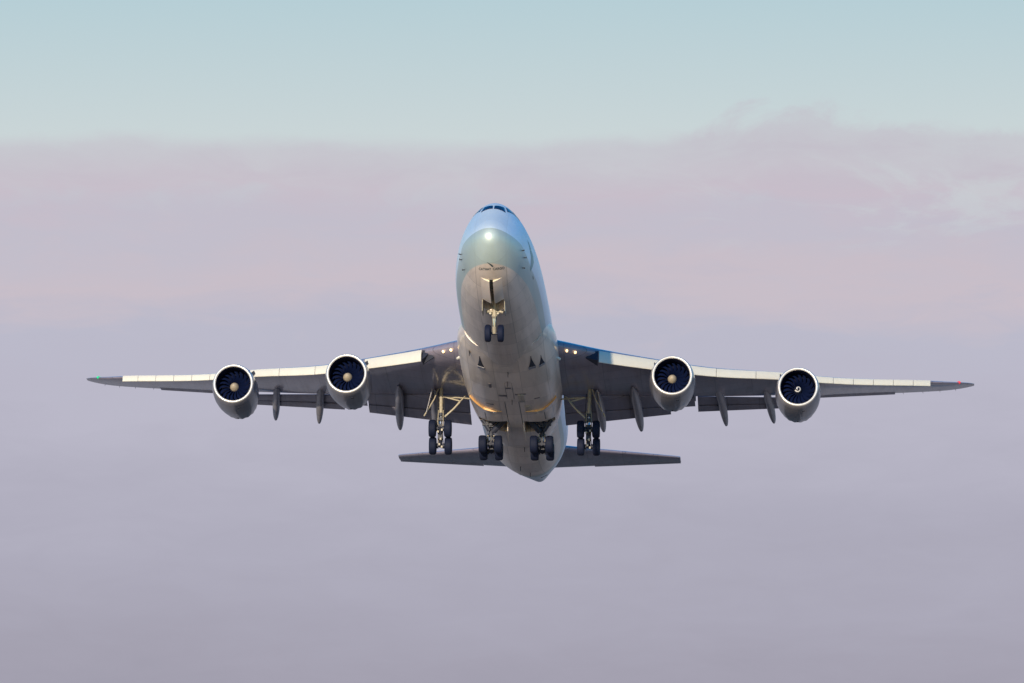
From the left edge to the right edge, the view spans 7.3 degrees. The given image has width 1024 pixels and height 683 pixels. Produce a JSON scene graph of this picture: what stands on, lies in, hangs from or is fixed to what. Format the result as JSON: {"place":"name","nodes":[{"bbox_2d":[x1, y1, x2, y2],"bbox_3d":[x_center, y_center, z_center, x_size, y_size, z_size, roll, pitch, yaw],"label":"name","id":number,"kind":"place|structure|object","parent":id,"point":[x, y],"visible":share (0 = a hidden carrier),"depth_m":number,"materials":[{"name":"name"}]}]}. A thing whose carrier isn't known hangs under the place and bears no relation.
{"place":"outdoors","nodes":[
{"label":"outdoors","id":0,"kind":"place"},
{"bbox_2d":[0,0,1023,682],"label":"sky","id":1,"kind":"structure","parent":0,"point":[826,188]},
{"bbox_2d":[86,203,973,481],"bbox_3d":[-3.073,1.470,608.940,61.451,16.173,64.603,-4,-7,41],"label":"cargo jet","id":2,"kind":"object","parent":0,"point":[519,375],"visible":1,"depth_m":598.34,"materials":[{"name":"paint"}]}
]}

